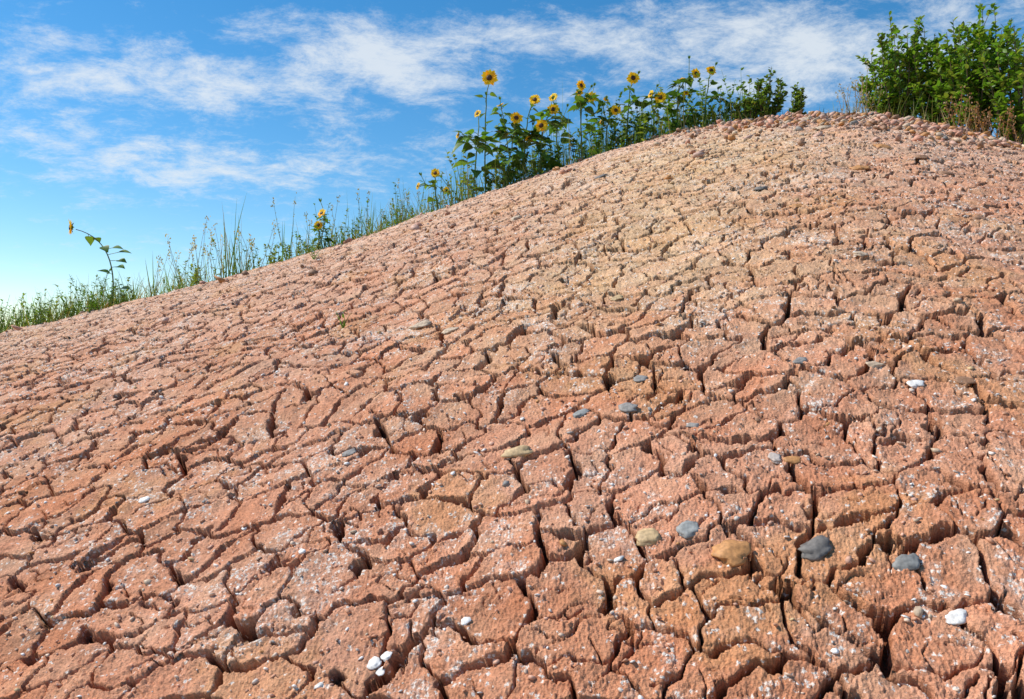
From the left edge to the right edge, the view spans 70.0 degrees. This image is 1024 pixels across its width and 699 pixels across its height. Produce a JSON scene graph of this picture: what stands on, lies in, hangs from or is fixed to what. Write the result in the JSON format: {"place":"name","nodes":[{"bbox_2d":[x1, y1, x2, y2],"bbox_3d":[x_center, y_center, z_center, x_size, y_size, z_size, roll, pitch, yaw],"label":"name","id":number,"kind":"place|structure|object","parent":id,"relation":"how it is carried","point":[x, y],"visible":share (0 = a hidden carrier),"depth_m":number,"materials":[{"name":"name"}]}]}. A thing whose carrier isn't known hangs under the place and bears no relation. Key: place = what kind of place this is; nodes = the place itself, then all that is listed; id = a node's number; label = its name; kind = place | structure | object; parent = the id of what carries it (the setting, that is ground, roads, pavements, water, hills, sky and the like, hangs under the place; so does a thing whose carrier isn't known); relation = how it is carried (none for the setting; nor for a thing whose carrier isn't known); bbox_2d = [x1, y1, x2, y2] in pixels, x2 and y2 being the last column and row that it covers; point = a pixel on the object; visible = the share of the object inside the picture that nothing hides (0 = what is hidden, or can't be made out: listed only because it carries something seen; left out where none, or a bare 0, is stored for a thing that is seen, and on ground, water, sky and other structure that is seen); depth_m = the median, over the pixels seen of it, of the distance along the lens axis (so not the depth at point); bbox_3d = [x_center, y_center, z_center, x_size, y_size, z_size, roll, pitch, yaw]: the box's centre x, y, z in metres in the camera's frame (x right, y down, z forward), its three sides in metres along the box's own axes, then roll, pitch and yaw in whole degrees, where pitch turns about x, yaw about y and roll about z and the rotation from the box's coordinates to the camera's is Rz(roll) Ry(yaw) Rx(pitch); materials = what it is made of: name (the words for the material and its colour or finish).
{"place":"outdoors","nodes":[
{"label":"outdoors","id":0,"kind":"place"},
{"bbox_2d":[0,113,1023,698],"bbox_3d":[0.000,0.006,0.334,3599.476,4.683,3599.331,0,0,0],"label":"clay hill","id":1,"kind":"structure","parent":0,"point":[866,629],"depth_m":1.33,"materials":[{"name":"brown soil"}]},
{"bbox_2d":[69,220,130,305],"bbox_3d":[-2.420,-0.504,4.303,0.387,0.531,0.132,0,0,0],"label":"sunflower","id":2,"kind":"object","parent":1,"relation":"on","point":[90,239],"visible":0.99,"depth_m":4.30,"materials":[{"name":"green plant"}]},
{"bbox_2d":[138,496,149,502],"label":"pebble","id":3,"kind":"object","parent":1,"relation":"on","point":[144,499],"visible":1,"depth_m":1.42,"materials":[{"name":"stone"}]},
{"bbox_2d":[307,244,319,258],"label":"seedling","id":4,"kind":"object","parent":1,"relation":"on","point":[314,253],"visible":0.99,"depth_m":3.62,"materials":[{"name":"green plant"}]},
{"bbox_2d":[310,198,334,248],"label":"sunflower","id":5,"kind":"object","parent":1,"relation":"on","point":[318,225],"visible":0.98,"depth_m":4.49,"materials":[{"name":"green plant"}]},
{"bbox_2d":[334,308,351,327],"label":"seedling","id":6,"kind":"object","parent":1,"relation":"on","point":[343,325],"visible":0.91,"depth_m":2.14,"materials":[{"name":"green plant"}]},
{"bbox_2d":[342,448,356,456],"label":"pebble","id":7,"kind":"object","parent":1,"relation":"on","point":[349,452],"visible":1,"depth_m":1.42,"materials":[{"name":"stone"}]},
{"bbox_2d":[367,656,381,669],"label":"pebble","id":8,"kind":"object","parent":1,"relation":"on","point":[374,662],"visible":1,"depth_m":0.95,"materials":[{"name":"stone"}]},
{"bbox_2d":[376,666,384,675],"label":"pebble","id":9,"kind":"object","parent":1,"relation":"on","point":[380,671],"visible":1,"depth_m":0.94,"materials":[{"name":"stone"}]},
{"bbox_2d":[0,67,770,332],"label":"weeds","id":10,"kind":"object","parent":1,"relation":"on","point":[688,113],"visible":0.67,"depth_m":5.06,"materials":[{"name":"green plant"}]},
{"bbox_2d":[380,651,392,661],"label":"pebble","id":11,"kind":"object","parent":1,"relation":"on","point":[386,655],"visible":1,"depth_m":0.96,"materials":[{"name":"stone"}]},
{"bbox_2d":[408,319,431,329],"bbox_3d":[-0.249,-0.067,1.974,0.065,0.030,0.040,0,0,0],"label":"pebble","id":12,"kind":"object","parent":1,"relation":"on","point":[424,323],"visible":1,"depth_m":1.96,"materials":[{"name":"stone"}]},
{"bbox_2d":[416,168,442,210],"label":"sunflower","id":13,"kind":"object","parent":1,"relation":"on","point":[435,172],"visible":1,"depth_m":4.75,"materials":[{"name":"green plant"}]},
{"bbox_2d":[439,174,460,205],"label":"sunflower","id":14,"kind":"object","parent":1,"relation":"on","point":[446,190],"visible":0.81,"depth_m":4.88,"materials":[{"name":"green plant"}]},
{"bbox_2d":[442,327,458,333],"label":"pebble","id":15,"kind":"object","parent":1,"relation":"on","point":[448,330],"visible":1,"depth_m":1.85,"materials":[{"name":"stone"}]},
{"bbox_2d":[461,617,470,625],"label":"pebble","id":16,"kind":"object","parent":1,"relation":"on","point":[465,620],"visible":1,"depth_m":0.97,"materials":[{"name":"stone"}]},
{"bbox_2d":[451,110,494,197],"bbox_3d":[-0.255,-1.298,4.868,0.291,0.642,0.264,0,0,-19],"label":"sunflower","id":17,"kind":"object","parent":1,"relation":"on","point":[479,145],"visible":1,"depth_m":4.89,"materials":[{"name":"green plant"}]},
{"bbox_2d":[470,69,501,192],"bbox_3d":[-0.153,-1.451,4.902,0.184,0.846,0.287,0,0,21],"label":"sunflower","id":18,"kind":"object","parent":1,"relation":"on","point":[489,76],"visible":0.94,"depth_m":4.89,"materials":[{"name":"green plant"}]},
{"bbox_2d":[486,97,529,186],"bbox_3d":[-0.043,-1.405,4.934,0.310,0.628,0.326,0,0,-20],"label":"sunflower","id":19,"kind":"object","parent":1,"relation":"on","point":[515,119],"visible":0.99,"depth_m":4.93,"materials":[{"name":"green plant"}]},
{"bbox_2d":[0,125,1019,691],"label":"stones","id":20,"kind":"object","parent":1,"relation":"on","point":[918,611],"visible":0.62,"depth_m":1.58,"materials":[{"name":"white stone"}]},
{"bbox_2d":[1,122,1020,697],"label":"salt flecks","id":21,"kind":"object","parent":1,"relation":"on","point":[833,650],"visible":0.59,"depth_m":1.55,"materials":[{"name":"stone"}]},
{"bbox_2d":[0,116,1023,698],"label":"clay crumbs","id":22,"kind":"object","parent":1,"relation":"on","point":[586,518],"visible":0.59,"depth_m":1.66,"materials":[{"name":"soil"}]},
{"bbox_2d":[5,110,1023,363],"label":"gravel","id":23,"kind":"structure","parent":1,"relation":"on","point":[821,118],"depth_m":3.84,"materials":[{"name":"beige gravel"}]},
{"bbox_2d":[510,215,521,220],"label":"pebble","id":24,"kind":"object","parent":1,"relation":"on","point":[516,217],"visible":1,"depth_m":2.93,"materials":[{"name":"stone"}]},
{"bbox_2d":[500,445,533,457],"bbox_3d":[0.011,0.181,1.301,0.061,0.022,0.022,0,0,10],"label":"pebble","id":25,"kind":"object","parent":1,"relation":"on","point":[521,450],"visible":1,"depth_m":1.29,"materials":[{"name":"stone"}]},
{"bbox_2d":[501,95,548,178],"bbox_3d":[0.136,-1.460,5.085,0.338,0.606,0.304,0,0,35],"label":"sunflower","id":26,"kind":"object","parent":1,"relation":"on","point":[534,99],"visible":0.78,"depth_m":5.04,"materials":[{"name":"green plant"}]},
{"bbox_2d":[524,96,567,174],"bbox_3d":[0.237,-1.426,4.999,0.275,0.630,0.300,0,0,42],"label":"sunflower","id":27,"kind":"object","parent":1,"relation":"on","point":[541,125],"visible":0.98,"depth_m":4.99,"materials":[{"name":"green plant"}]},
{"bbox_2d":[534,93,573,161],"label":"sunflower","id":28,"kind":"object","parent":1,"relation":"on","point":[550,127],"visible":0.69,"depth_m":5.28,"materials":[{"name":"green plant"}]},
{"bbox_2d":[572,408,589,417],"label":"pebble","id":29,"kind":"object","parent":1,"relation":"on","point":[580,413],"visible":1,"depth_m":1.37,"materials":[{"name":"stone"}]},
{"bbox_2d":[567,80,599,156],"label":"sunflower","id":30,"kind":"object","parent":1,"relation":"on","point":[580,101],"visible":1,"depth_m":5.14,"materials":[{"name":"green plant"}]},
{"bbox_2d":[150,62,1021,296],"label":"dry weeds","id":31,"kind":"object","parent":1,"relation":"on","point":[866,109],"visible":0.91,"depth_m":4.38,"materials":[{"name":"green plant"}]},
{"bbox_2d":[594,174,606,178],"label":"pebble","id":32,"kind":"object","parent":1,"relation":"on","point":[602,175],"visible":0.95,"depth_m":3.37,"materials":[{"name":"stone"}]},
{"bbox_2d":[586,96,621,148],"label":"sunflower","id":33,"kind":"object","parent":1,"relation":"on","point":[614,109],"visible":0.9,"depth_m":5.23,"materials":[{"name":"green plant"}]},
{"bbox_2d":[610,295,623,300],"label":"pebble","id":34,"kind":"object","parent":1,"relation":"on","point":[616,297],"visible":1,"depth_m":1.83,"materials":[{"name":"stone"}]},
{"bbox_2d":[618,402,637,412],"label":"pebble","id":35,"kind":"object","parent":1,"relation":"on","point":[626,407],"visible":1,"depth_m":1.35,"materials":[{"name":"stone"}]},
{"bbox_2d":[619,71,641,143],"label":"sunflower","id":36,"kind":"object","parent":1,"relation":"on","point":[632,77],"visible":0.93,"depth_m":5.34,"materials":[{"name":"green plant"}]},
{"bbox_2d":[633,375,647,381],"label":"pebble","id":37,"kind":"object","parent":1,"relation":"on","point":[639,378],"visible":1,"depth_m":1.44,"materials":[{"name":"stone"}]},
{"bbox_2d":[634,528,660,546],"bbox_3d":[0.196,0.271,1.054,0.037,0.022,0.028,0,0,0],"label":"pebble","id":38,"kind":"object","parent":1,"relation":"on","point":[644,537],"visible":1,"depth_m":1.05,"materials":[{"name":"stone"}]},
{"bbox_2d":[640,84,670,135],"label":"sunflower","id":39,"kind":"object","parent":1,"relation":"on","point":[659,98],"visible":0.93,"depth_m":5.25,"materials":[{"name":"green plant"}]},
{"bbox_2d":[665,56,700,126],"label":"sunflower","id":40,"kind":"object","parent":1,"relation":"on","point":[687,80],"visible":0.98,"depth_m":5.31,"materials":[{"name":"green plant"}]},
{"bbox_2d":[676,520,699,538],"bbox_3d":[0.254,0.258,1.050,0.029,0.021,0.028,0,0,-27],"label":"pebble","id":41,"kind":"object","parent":1,"relation":"on","point":[687,529],"visible":1,"depth_m":1.05,"materials":[{"name":"stone"}]},
{"bbox_2d":[686,422,698,427],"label":"pebble","id":42,"kind":"object","parent":1,"relation":"on","point":[690,424],"visible":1,"depth_m":1.28,"materials":[{"name":"stone"}]},
{"bbox_2d":[690,62,725,120],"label":"sunflower","id":43,"kind":"object","parent":1,"relation":"on","point":[711,70],"visible":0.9,"depth_m":5.37,"materials":[{"name":"green plant"}]},
{"bbox_2d":[711,540,751,566],"bbox_3d":[0.300,0.278,0.998,0.053,0.029,0.040,0,0,0],"label":"pebble","id":44,"kind":"object","parent":1,"relation":"on","point":[731,553],"visible":1,"depth_m":0.99,"materials":[{"name":"stone"}]},
{"bbox_2d":[729,97,759,119],"bbox_3d":[1.684,-1.737,5.289,0.240,0.241,0.230,0,0,-21],"label":"sapling","id":45,"kind":"object","parent":1,"relation":"on","point":[749,104],"visible":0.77,"depth_m":5.25,"materials":[{"name":"green plant"}]},
{"bbox_2d":[753,186,767,189],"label":"pebble","id":46,"kind":"object","parent":1,"relation":"on","point":[761,188],"visible":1,"depth_m":2.51,"materials":[{"name":"stone"}]},
{"bbox_2d":[752,67,788,116],"bbox_3d":[1.848,-1.833,5.280,0.250,0.416,0.238,0,0,-16],"label":"sapling","id":47,"kind":"object","parent":1,"relation":"on","point":[764,98],"visible":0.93,"depth_m":5.23,"materials":[{"name":"green plant"}]},
{"bbox_2d":[768,452,781,463],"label":"pebble","id":48,"kind":"object","parent":1,"relation":"on","point":[775,458],"visible":1,"depth_m":1.16,"materials":[{"name":"stone"}]},
{"bbox_2d":[783,456,800,463],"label":"pebble","id":49,"kind":"object","parent":1,"relation":"on","point":[793,459],"visible":1,"depth_m":1.15,"materials":[{"name":"stone"}]},
{"bbox_2d":[789,203,802,207],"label":"pebble","id":50,"kind":"object","parent":1,"relation":"on","point":[797,205],"visible":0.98,"depth_m":2.27,"materials":[{"name":"stone"}]},
{"bbox_2d":[788,82,806,113],"bbox_3d":[2.023,-1.757,5.182,0.136,0.285,0.169,0,0,0],"label":"sapling","id":51,"kind":"object","parent":1,"relation":"on","point":[797,103],"visible":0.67,"depth_m":5.16,"materials":[{"name":"green plant"}]},
{"bbox_2d":[792,357,807,363],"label":"pebble","id":52,"kind":"object","parent":1,"relation":"on","point":[798,360],"visible":1,"depth_m":1.40,"materials":[{"name":"stone"}]},
{"bbox_2d":[798,535,832,560],"bbox_3d":[0.410,0.268,0.985,0.049,0.028,0.030,0,0,-19],"label":"pebble","id":53,"kind":"object","parent":1,"relation":"on","point":[818,547],"visible":1,"depth_m":0.98,"materials":[{"name":"stone"}]},
{"bbox_2d":[815,125,830,129],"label":"pebble","id":54,"kind":"object","parent":1,"relation":"on","point":[825,126],"visible":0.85,"depth_m":3.62,"materials":[{"name":"stone"}]},
{"bbox_2d":[849,165,869,170],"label":"pebble","id":55,"kind":"object","parent":1,"relation":"on","point":[860,167],"visible":0.99,"depth_m":2.66,"materials":[{"name":"stone"}]},
{"bbox_2d":[853,251,868,256],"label":"pebble","id":56,"kind":"object","parent":1,"relation":"on","point":[860,253],"visible":1,"depth_m":1.80,"materials":[{"name":"stone"}]},
{"bbox_2d":[865,361,884,367],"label":"pebble","id":57,"kind":"object","parent":1,"relation":"on","point":[873,364],"visible":1,"depth_m":1.35,"materials":[{"name":"stone"}]},
{"bbox_2d":[872,144,891,148],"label":"pebble","id":58,"kind":"object","parent":1,"relation":"on","point":[882,146],"visible":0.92,"depth_m":2.97,"materials":[{"name":"stone"}]},
{"bbox_2d":[850,11,933,117],"bbox_3d":[2.567,-1.880,4.910,0.483,0.772,0.551,0,0,0],"label":"shrub","id":59,"kind":"object","parent":1,"relation":"on","point":[891,63],"visible":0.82,"depth_m":4.83,"materials":[{"name":"green plant"}]},
{"bbox_2d":[892,553,919,570],"bbox_3d":[0.508,0.275,0.942,0.039,0.021,0.021,0,0,0],"label":"pebble","id":60,"kind":"object","parent":1,"relation":"on","point":[901,562],"visible":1,"depth_m":0.94,"materials":[{"name":"stone"}]},
{"bbox_2d":[906,380,923,387],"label":"pebble","id":61,"kind":"object","parent":1,"relation":"on","point":[913,383],"visible":1,"depth_m":1.29,"materials":[{"name":"stone"}]},
{"bbox_2d":[913,154,928,159],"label":"pebble","id":62,"kind":"object","parent":1,"relation":"on","point":[919,156],"visible":1,"depth_m":2.73,"materials":[{"name":"stone"}]},
{"bbox_2d":[900,24,965,124],"bbox_3d":[2.769,-1.754,4.748,0.446,0.702,0.491,0,0,0],"label":"shrub","id":63,"kind":"object","parent":1,"relation":"on","point":[940,59],"visible":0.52,"depth_m":4.70,"materials":[{"name":"green plant"}]},
{"bbox_2d":[938,171,954,174],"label":"pebble","id":64,"kind":"object","parent":1,"relation":"on","point":[945,172],"visible":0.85,"depth_m":2.53,"materials":[{"name":"stone"}]},
{"bbox_2d":[945,608,966,624],"bbox_3d":[0.528,0.318,0.867,0.028,0.015,0.018,0,0,0],"label":"pebble","id":65,"kind":"object","parent":1,"relation":"on","point":[956,617],"visible":1,"depth_m":0.87,"materials":[{"name":"stone"}]},
{"bbox_2d":[955,376,975,383],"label":"pebble","id":66,"kind":"object","parent":1,"relation":"on","point":[963,379],"visible":1,"depth_m":1.29,"materials":[{"name":"stone"}]},
{"bbox_2d":[915,3,1023,134],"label":"shrub","id":67,"kind":"object","parent":1,"relation":"on","point":[970,80],"visible":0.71,"depth_m":4.37,"materials":[{"name":"green plant"}]},
{"bbox_2d":[971,215,986,220],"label":"pebble","id":68,"kind":"object","parent":1,"relation":"on","point":[977,217],"visible":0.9,"depth_m":2.03,"materials":[{"name":"stone"}]},
{"bbox_2d":[975,24,1023,143],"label":"shrub","id":69,"kind":"object","parent":1,"relation":"on","point":[1014,60],"visible":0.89,"depth_m":4.07,"materials":[{"name":"green plant"}]},
{"bbox_2d":[0,84,1023,332],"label":"grass","id":70,"kind":"structure","parent":0,"point":[232,270],"depth_m":4.59,"materials":[{"name":"green plant"}]},
{"bbox_2d":[0,0,1023,327],"label":"sky","id":71,"kind":"structure","parent":0,"point":[133,123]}
]}

